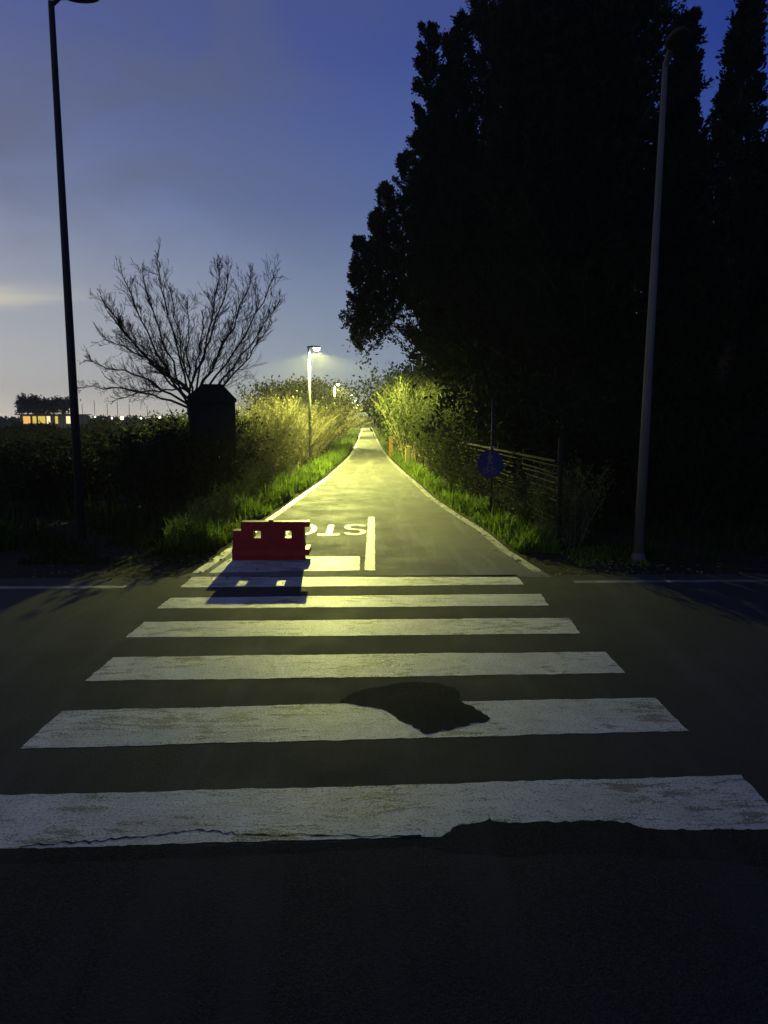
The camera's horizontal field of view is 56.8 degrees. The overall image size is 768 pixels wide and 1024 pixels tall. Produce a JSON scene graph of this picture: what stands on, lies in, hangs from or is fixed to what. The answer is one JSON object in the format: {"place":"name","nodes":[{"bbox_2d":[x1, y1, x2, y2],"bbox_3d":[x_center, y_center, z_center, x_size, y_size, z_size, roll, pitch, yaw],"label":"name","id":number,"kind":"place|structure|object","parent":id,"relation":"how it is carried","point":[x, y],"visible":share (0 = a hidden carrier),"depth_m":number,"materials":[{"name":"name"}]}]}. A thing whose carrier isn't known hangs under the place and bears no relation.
{"place":"outdoors","nodes":[
{"label":"outdoors","id":0,"kind":"place"},
{"bbox_2d":[14,414,91,429],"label":"house","id":1,"kind":"structure","parent":0,"point":[60,420],"depth_m":98.01,"materials":[{"name":"paint"}]},
{"bbox_2d":[23,416,30,423],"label":"window","id":2,"kind":"structure","parent":1,"relation":"in","point":[26,419],"depth_m":97.92,"materials":[{"name":"glass"}]},
{"bbox_2d":[32,416,36,423],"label":"window","id":3,"kind":"structure","parent":1,"relation":"in","point":[34,418],"depth_m":97.95,"materials":[{"name":"glass"}]},
{"bbox_2d":[38,416,45,423],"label":"window","id":4,"kind":"structure","parent":1,"relation":"in","point":[42,419],"depth_m":97.97,"materials":[{"name":"glass"}]},
{"bbox_2d":[46,416,50,423],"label":"window","id":5,"kind":"structure","parent":1,"relation":"in","point":[48,418],"depth_m":98.00,"materials":[{"name":"glass"}]},
{"bbox_2d":[66,416,70,423],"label":"window","id":6,"kind":"structure","parent":1,"relation":"in","point":[67,417],"depth_m":98.07,"materials":[{"name":"glass"}]},
{"bbox_2d":[17,532,229,563],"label":"corner grass","id":7,"kind":"structure","parent":0,"point":[51,554],"depth_m":9.82,"materials":[{"name":"green plant"}]},
{"bbox_2d":[0,448,282,551],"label":"field grass","id":8,"kind":"structure","parent":0,"point":[9,527],"depth_m":12.12,"materials":[{"name":"green plant"}]},
{"bbox_2d":[155,427,360,550],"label":"verge grass","id":9,"kind":"structure","parent":0,"point":[282,490],"depth_m":14.22,"materials":[{"name":"green plant"}]},
{"bbox_2d":[179,426,550,576],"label":"cycle path","id":10,"kind":"structure","parent":0,"point":[417,533],"depth_m":12.05,"materials":[{"name":"grey asphalt"}]},
{"bbox_2d":[232,519,310,559],"bbox_3d":[-1.529,0.364,9.705,1.030,0.520,0.380,0,8,-1],"label":"traffic barrier","id":11,"kind":"object","parent":10,"relation":"on","point":[273,541],"visible":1,"depth_m":9.59,"materials":[{"name":"red plastic"}]},
{"bbox_2d":[192,427,362,572],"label":"edge line","id":12,"kind":"object","parent":10,"relation":"on","point":[210,563],"visible":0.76,"depth_m":14.60,"materials":[{"name":"paint"}]},
{"bbox_2d":[209,556,359,572],"bbox_3d":[-1.246,0.681,9.307,1.867,0.001,1.005,0,8,-1],"label":"stop line","id":13,"kind":"object","parent":10,"relation":"on","point":[337,563],"visible":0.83,"depth_m":9.21,"materials":[{"name":"white paint"}]},
{"bbox_2d":[286,524,365,534],"bbox_3d":[-1.138,0.299,12.147,1.673,0.001,1.174,0,8,-1],"label":"stop lettering","id":14,"kind":"object","parent":10,"relation":"on","point":[328,531],"visible":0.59,"depth_m":12.04,"materials":[{"name":"white paint"}]},
{"bbox_2d":[364,517,374,569],"bbox_3d":[-0.210,0.412,11.309,0.145,0.001,4.812,0,8,-1],"label":"line","id":15,"kind":"object","parent":10,"relation":"on","point":[370,558],"visible":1,"depth_m":10.52,"materials":[{"name":"white paint"}]},
{"bbox_2d":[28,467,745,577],"bbox_3d":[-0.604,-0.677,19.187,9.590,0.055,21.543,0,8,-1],"label":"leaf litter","id":16,"kind":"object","parent":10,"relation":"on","point":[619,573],"visible":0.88,"depth_m":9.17,"materials":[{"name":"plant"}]},
{"bbox_2d":[371,427,542,571],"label":"edge line","id":17,"kind":"object","parent":10,"relation":"on","point":[528,565],"visible":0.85,"depth_m":12.48,"materials":[{"name":"paint"}]},
{"bbox_2d":[0,846,767,1023],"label":"pavement","id":18,"kind":"structure","parent":0,"point":[408,935],"depth_m":2.60,"materials":[{"name":"black asphalt"}]},
{"bbox_2d":[0,574,767,848],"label":"road","id":19,"kind":"structure","parent":0,"point":[692,657],"depth_m":5.17,"materials":[{"name":"grey asphalt"}]},
{"bbox_2d":[0,586,125,588],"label":"road edge line","id":20,"kind":"object","parent":19,"relation":"on","point":[31,587],"visible":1,"depth_m":8.04,"materials":[{"name":"paint"}]},
{"bbox_2d":[19,829,421,846],"bbox_3d":[-0.736,1.492,3.282,1.817,0.001,0.110,0,8,-2],"label":"road crack","id":21,"kind":"object","parent":19,"relation":"on","point":[222,833],"visible":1,"depth_m":3.28,"materials":[{"name":"asphalt"}]},
{"bbox_2d":[181,575,522,586],"bbox_3d":[-0.352,0.811,8.360,3.940,0.001,0.547,0,8,-1],"label":"zebra stripe","id":22,"kind":"object","parent":19,"relation":"on","point":[287,581],"visible":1,"depth_m":8.33,"materials":[{"name":"white paint"}]},
{"bbox_2d":[158,594,547,607],"bbox_3d":[-0.289,0.933,7.452,4.019,0.001,0.502,0,8,-1],"label":"zebra stripe","id":23,"kind":"object","parent":19,"relation":"on","point":[390,600],"visible":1,"depth_m":7.43,"materials":[{"name":"white paint"}]},
{"bbox_2d":[127,618,579,636],"bbox_3d":[-0.244,1.058,6.526,4.060,0.001,0.522,0,8,-1],"label":"zebra stripe","id":24,"kind":"object","parent":19,"relation":"on","point":[367,627],"visible":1,"depth_m":6.51,"materials":[{"name":"white paint"}]},
{"bbox_2d":[20,698,688,748],"bbox_3d":[-0.127,1.327,4.525,4.028,0.001,0.557,0,8,-3],"label":"zebra stripe","id":25,"kind":"object","parent":19,"relation":"on","point":[149,726],"visible":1,"depth_m":4.48,"materials":[{"name":"white paint"}]},
{"bbox_2d":[85,652,624,680],"bbox_3d":[-0.184,1.193,5.521,4.026,0.001,0.558,0,8,-1],"label":"zebra stripe","id":26,"kind":"object","parent":19,"relation":"on","point":[275,666],"visible":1,"depth_m":5.52,"materials":[{"name":"white paint"}]},
{"bbox_2d":[0,775,767,848],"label":"zebra stripe","id":27,"kind":"object","parent":19,"relation":"on","point":[738,802],"visible":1,"depth_m":3.49,"materials":[{"name":"white paint"}]},
{"bbox_2d":[340,682,489,733],"bbox_3d":[0.270,1.288,4.793,0.963,0.001,0.725,7,10,42],"label":"asphalt patch","id":28,"kind":"object","parent":19,"relation":"on","point":[425,708],"visible":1,"depth_m":4.77,"materials":[{"name":"black asphalt"}]},
{"bbox_2d":[574,579,767,582],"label":"road edge line","id":29,"kind":"object","parent":19,"relation":"on","point":[656,581],"visible":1,"depth_m":8.33,"materials":[{"name":"paint"}]},
{"bbox_2d":[0,422,767,577],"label":"ground","id":30,"kind":"structure","parent":0,"point":[10,567],"depth_m":9.82,"materials":[{"name":"green plant"}]},
{"bbox_2d":[14,392,42,413],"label":"umbrella pine","id":31,"kind":"object","parent":30,"relation":"on","point":[25,404],"visible":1,"depth_m":104.67,"materials":[{"name":"green plant"}]},
{"bbox_2d":[32,394,51,413],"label":"umbrella pine","id":32,"kind":"object","parent":30,"relation":"on","point":[43,401],"visible":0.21,"depth_m":108.75,"materials":[{"name":"green plant"}]},
{"bbox_2d":[40,395,80,413],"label":"umbrella pine","id":33,"kind":"object","parent":30,"relation":"on","point":[57,405],"visible":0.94,"depth_m":104.78,"materials":[{"name":"green plant"}]},
{"bbox_2d":[0,431,145,510],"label":"shrub","id":34,"kind":"object","parent":30,"relation":"on","point":[32,478],"visible":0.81,"depth_m":14.55,"materials":[{"name":"green plant"}]},
{"bbox_2d":[48,0,98,545],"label":"lamp post","id":35,"kind":"object","parent":30,"relation":"on","point":[76,446],"visible":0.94,"depth_m":10.18,"materials":[{"name":"metal"}]},
{"bbox_2d":[0,419,169,452],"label":"hedge","id":36,"kind":"object","parent":30,"relation":"on","point":[11,434],"visible":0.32,"depth_m":36.66,"materials":[{"name":"green plant"}]},
{"bbox_2d":[87,418,273,515],"bbox_3d":[-4.157,-0.981,14.595,3.630,1.905,2.557,-4,9,-30],"label":"shrub","id":37,"kind":"object","parent":30,"relation":"on","point":[187,467],"visible":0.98,"depth_m":14.11,"materials":[{"name":"green plant"}]},
{"bbox_2d":[77,237,290,429],"bbox_3d":[-5.098,-3.571,16.983,5.528,6.432,3.726,0,8,-1],"label":"bare tree","id":38,"kind":"object","parent":30,"relation":"on","point":[164,371],"visible":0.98,"depth_m":17.27,"materials":[{"name":"brown plant"}]},
{"bbox_2d":[0,414,375,425],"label":"woods","id":39,"kind":"object","parent":30,"relation":"on","point":[10,421],"visible":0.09,"depth_m":144.79,"materials":[{"name":"green plant"}]},
{"bbox_2d":[116,409,265,446],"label":"shrub","id":40,"kind":"object","parent":30,"relation":"on","point":[182,417],"visible":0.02,"depth_m":20.80,"materials":[{"name":"green plant"}]},
{"bbox_2d":[170,506,212,545],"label":"weed","id":41,"kind":"object","parent":30,"relation":"on","point":[194,525],"visible":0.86,"depth_m":10.34,"materials":[{"name":"green plant"}]},
{"bbox_2d":[184,489,229,529],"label":"weed","id":42,"kind":"object","parent":30,"relation":"on","point":[210,514],"visible":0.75,"depth_m":11.47,"materials":[{"name":"green plant"}]},
{"bbox_2d":[127,408,290,481],"bbox_3d":[-4.836,-1.930,20.363,4.538,2.249,4.262,0,8,-1],"label":"shrub","id":43,"kind":"object","parent":30,"relation":"on","point":[237,426],"visible":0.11,"depth_m":19.69,"materials":[{"name":"green plant"}]},
{"bbox_2d":[187,384,237,503],"bbox_3d":[-3.925,-1.565,16.234,1.034,2.613,1.660,-2,8,-15],"label":"hut","id":44,"kind":"object","parent":30,"relation":"on","point":[213,405],"visible":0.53,"depth_m":15.40,"materials":[{"name":"metal"}]},
{"bbox_2d":[198,424,229,503],"bbox_3d":[-3.716,-1.046,15.539,0.640,1.730,0.027,-2,8,-15],"label":"door","id":45,"kind":"structure","parent":44,"relation":"in","point":[215,428],"depth_m":15.46,"materials":[{"name":"metal"}]},
{"bbox_2d":[202,479,246,524],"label":"weed","id":46,"kind":"object","parent":30,"relation":"on","point":[226,509],"visible":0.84,"depth_m":12.45,"materials":[{"name":"green plant"}]},
{"bbox_2d":[228,470,261,502],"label":"weed","id":47,"kind":"object","parent":30,"relation":"on","point":[250,489],"visible":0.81,"depth_m":14.97,"materials":[{"name":"green plant"}]},
{"bbox_2d":[155,398,345,484],"bbox_3d":[-3.667,-2.024,20.189,5.250,2.482,4.617,-1,8,-6],"label":"twiggy bush","id":48,"kind":"object","parent":30,"relation":"on","point":[270,453],"visible":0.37,"depth_m":20.00,"materials":[{"name":"plant"}]},
{"bbox_2d":[245,456,275,492],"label":"weed","id":49,"kind":"object","parent":30,"relation":"on","point":[265,478],"visible":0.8,"depth_m":17.15,"materials":[{"name":"green plant"}]},
{"bbox_2d":[232,371,293,433],"bbox_3d":[-5.677,-4.680,33.463,3.268,4.218,3.288,0,8,-1],"label":"bare sapling","id":50,"kind":"object","parent":30,"relation":"on","point":[268,397],"visible":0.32,"depth_m":33.59,"materials":[{"name":"brown plant"}]},
{"bbox_2d":[233,389,334,474],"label":"twiggy bush","id":51,"kind":"object","parent":30,"relation":"on","point":[289,443],"visible":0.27,"depth_m":23.07,"materials":[{"name":"plant"}]},
{"bbox_2d":[273,455,296,478],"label":"weed","id":52,"kind":"object","parent":30,"relation":"on","point":[285,469],"visible":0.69,"depth_m":20.54,"materials":[{"name":"green plant"}]},
{"bbox_2d":[236,390,343,463],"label":"twiggy bush","id":53,"kind":"object","parent":30,"relation":"on","point":[300,460],"visible":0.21,"depth_m":28.98,"materials":[{"name":"plant"}]},
{"bbox_2d":[236,373,359,415],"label":"bush","id":54,"kind":"object","parent":30,"relation":"on","point":[294,388],"visible":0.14,"depth_m":50.25,"materials":[{"name":"green plant"}]},
{"bbox_2d":[239,389,360,456],"bbox_3d":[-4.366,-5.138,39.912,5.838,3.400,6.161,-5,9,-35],"label":"shrub","id":55,"kind":"object","parent":30,"relation":"on","point":[317,409],"visible":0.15,"depth_m":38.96,"materials":[{"name":"green plant"}]},
{"bbox_2d":[252,376,356,413],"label":"bush","id":56,"kind":"object","parent":30,"relation":"on","point":[332,389],"visible":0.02,"depth_m":64.20,"materials":[{"name":"green plant"}]},
{"bbox_2d":[307,346,319,466],"bbox_3d":[-2.670,-3.981,26.938,0.560,4.549,0.260,0,8,-1],"label":"street lamp","id":57,"kind":"object","parent":30,"relation":"on","point":[316,348],"visible":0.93,"depth_m":26.85,"materials":[{"name":"metal"}]},
{"bbox_2d":[279,392,361,445],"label":"shrub","id":58,"kind":"object","parent":30,"relation":"on","point":[344,413],"visible":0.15,"depth_m":47.01,"materials":[{"name":"green plant"}]},
{"bbox_2d":[274,375,369,428],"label":"bush","id":59,"kind":"object","parent":30,"relation":"on","point":[349,389],"depth_m":76.45,"materials":[{"name":"green plant"}]},
{"bbox_2d":[332,396,373,437],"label":"twiggy bush","id":60,"kind":"object","parent":30,"relation":"on","point":[356,419],"visible":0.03,"depth_m":62.47,"materials":[{"name":"plant"}]},
{"bbox_2d":[338,397,369,432],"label":"shrub","id":61,"kind":"object","parent":30,"relation":"on","point":[354,413],"visible":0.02,"depth_m":72.16,"materials":[{"name":"green plant"}]},
{"bbox_2d":[358,385,388,433],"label":"shrub","id":62,"kind":"object","parent":30,"relation":"on","point":[373,416],"visible":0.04,"depth_m":74.78,"materials":[{"name":"green plant"}]},
{"bbox_2d":[360,392,388,434],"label":"shrub","id":63,"kind":"object","parent":30,"relation":"on","point":[375,417],"visible":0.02,"depth_m":56.57,"materials":[{"name":"green plant"}]},
{"bbox_2d":[0,815,767,867],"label":"gutter","id":64,"kind":"object","parent":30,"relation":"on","point":[748,847],"visible":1,"depth_m":3.19,"materials":[{"name":"asphalt"}]},
{"bbox_2d":[389,436,392,456],"bbox_3d":[0.332,-3.098,33.706,0.201,1.014,0.050,0,8,-1],"label":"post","id":65,"kind":"object","parent":30,"relation":"on","point":[390,446],"visible":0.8,"depth_m":33.68,"materials":[{"name":"orange wood"}]},
{"bbox_2d":[350,358,437,444],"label":"bush","id":66,"kind":"object","parent":30,"relation":"on","point":[368,406],"visible":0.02,"depth_m":45.48,"materials":[{"name":"green plant"}]},
{"bbox_2d":[373,360,432,450],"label":"shrub","id":67,"kind":"object","parent":30,"relation":"on","point":[405,377],"visible":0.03,"depth_m":36.99,"materials":[{"name":"green plant"}]},
{"bbox_2d":[405,446,410,462],"bbox_3d":[0.943,-2.199,27.888,0.203,0.784,0.090,0,8,-1],"label":"marker post","id":68,"kind":"object","parent":30,"relation":"on","point":[407,454],"visible":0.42,"depth_m":27.84,"materials":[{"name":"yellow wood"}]},
{"bbox_2d":[370,364,452,460],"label":"shrub","id":69,"kind":"object","parent":30,"relation":"on","point":[403,438],"visible":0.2,"depth_m":30.56,"materials":[{"name":"green plant"}]},
{"bbox_2d":[338,147,488,395],"bbox_3d":[2.622,-8.496,28.314,6.090,13.137,7.722,7,10,43],"label":"conifer","id":70,"kind":"object","parent":30,"relation":"on","point":[370,305],"visible":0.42,"depth_m":27.35,"materials":[{"name":"green plant"}]},
{"bbox_2d":[425,458,445,481],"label":"weed","id":71,"kind":"object","parent":30,"relation":"on","point":[434,467],"visible":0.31,"depth_m":20.28,"materials":[{"name":"green plant"}]},
{"bbox_2d":[386,399,489,484],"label":"shrub","id":72,"kind":"object","parent":30,"relation":"on","point":[427,438],"visible":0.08,"depth_m":20.11,"materials":[{"name":"green plant"}]},
{"bbox_2d":[376,381,502,472],"bbox_3d":[2.362,-2.958,24.684,4.620,3.139,4.865,4,8,25],"label":"shrub","id":73,"kind":"object","parent":30,"relation":"on","point":[412,413],"visible":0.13,"depth_m":24.20,"materials":[{"name":"green plant"}]},
{"bbox_2d":[405,409,529,495],"bbox_3d":[2.007,-1.404,16.918,2.760,2.122,2.997,5,9,33],"label":"shrub","id":74,"kind":"object","parent":30,"relation":"on","point":[448,460],"visible":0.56,"depth_m":16.90,"materials":[{"name":"green plant"}]},
{"bbox_2d":[456,470,480,495],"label":"weed","id":75,"kind":"object","parent":30,"relation":"on","point":[466,485],"visible":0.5,"depth_m":16.98,"materials":[{"name":"green plant"}]},
{"bbox_2d":[397,0,544,426],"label":"conifer","id":76,"kind":"object","parent":30,"relation":"on","point":[443,140],"visible":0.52,"depth_m":22.19,"materials":[{"name":"green plant"}]},
{"bbox_2d":[415,430,562,549],"bbox_3d":[1.892,-1.406,18.857,0.159,1.641,17.453,-1,8,-4],"label":"fence","id":77,"kind":"object","parent":30,"relation":"on","point":[559,474],"visible":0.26,"depth_m":11.74,"materials":[{"name":"brown wood"}]},
{"bbox_2d":[477,398,502,518],"bbox_3d":[2.011,-0.991,13.298,0.530,2.259,0.120,5,9,34],"label":"path sign","id":78,"kind":"object","parent":30,"relation":"on","point":[490,464],"visible":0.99,"depth_m":13.25,"materials":[{"name":"metal"}]},
{"bbox_2d":[454,445,540,509],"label":"shrub","id":79,"kind":"object","parent":30,"relation":"on","point":[481,477],"visible":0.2,"depth_m":14.68,"materials":[{"name":"green plant"}]},
{"bbox_2d":[487,485,512,512],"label":"weed","id":80,"kind":"object","parent":30,"relation":"on","point":[497,500],"visible":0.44,"depth_m":13.69,"materials":[{"name":"green plant"}]},
{"bbox_2d":[514,495,541,526],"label":"weed","id":81,"kind":"object","parent":30,"relation":"on","point":[527,519],"visible":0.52,"depth_m":11.74,"materials":[{"name":"green plant"}]},
{"bbox_2d":[412,358,669,490],"bbox_3d":[3.744,-2.294,18.631,6.095,3.439,6.489,-5,9,-32],"label":"shrub","id":82,"kind":"object","parent":30,"relation":"on","point":[542,393],"visible":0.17,"depth_m":17.46,"materials":[{"name":"green plant"}]},
{"bbox_2d":[488,469,600,533],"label":"shrub","id":83,"kind":"object","parent":30,"relation":"on","point":[521,508],"visible":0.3,"depth_m":11.74,"materials":[{"name":"green plant"}]},
{"bbox_2d":[531,512,563,543],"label":"weed","id":84,"kind":"object","parent":30,"relation":"on","point":[554,530],"visible":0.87,"depth_m":10.28,"materials":[{"name":"green plant"}]},
{"bbox_2d":[486,452,610,523],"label":"shrub","id":85,"kind":"object","parent":30,"relation":"on","point":[516,486],"visible":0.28,"depth_m":12.55,"materials":[{"name":"green plant"}]},
{"bbox_2d":[519,449,623,546],"bbox_3d":[2.853,-0.234,10.758,1.518,1.443,1.629,5,9,35],"label":"shrub","id":86,"kind":"object","parent":30,"relation":"on","point":[583,506],"visible":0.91,"depth_m":10.59,"materials":[{"name":"green plant"}]},
{"bbox_2d":[468,387,716,514],"bbox_3d":[4.115,-1.303,14.719,4.742,2.513,4.454,0,8,-1],"label":"shrub","id":87,"kind":"object","parent":30,"relation":"on","point":[539,438],"visible":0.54,"depth_m":13.95,"materials":[{"name":"green plant"}]},
{"bbox_2d":[446,0,753,441],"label":"conifer","id":88,"kind":"object","parent":30,"relation":"on","point":[576,126],"visible":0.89,"depth_m":18.27,"materials":[{"name":"green plant"}]},
{"bbox_2d":[631,26,689,560],"bbox_3d":[3.435,-2.482,8.882,0.242,6.392,0.749,0,8,-1],"label":"lamp post","id":89,"kind":"object","parent":30,"relation":"on","point":[677,38],"visible":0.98,"depth_m":9.13,"materials":[{"name":"metal"}]},
{"bbox_2d":[665,0,767,497],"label":"conifer","id":90,"kind":"object","parent":30,"relation":"on","point":[739,96],"visible":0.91,"depth_m":15.94,"materials":[{"name":"green plant"}]},
{"bbox_2d":[0,0,767,418],"label":"sky","id":91,"kind":"structure","parent":0,"point":[245,131],"materials":[{"name":"blue"}]},
{"bbox_2d":[373,427,564,552],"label":"verge grass","id":92,"kind":"structure","parent":0,"point":[516,536],"depth_m":13.66,"materials":[{"name":"green plant"}]},
{"bbox_2d":[561,540,649,566],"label":"corner grass","id":93,"kind":"structure","parent":0,"point":[593,549],"depth_m":9.84,"materials":[{"name":"green plant"}]},
{"bbox_2d":[495,489,767,560],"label":"field grass","id":94,"kind":"structure","parent":0,"point":[690,531],"depth_m":11.17,"materials":[{"name":"green plant"}]}
]}

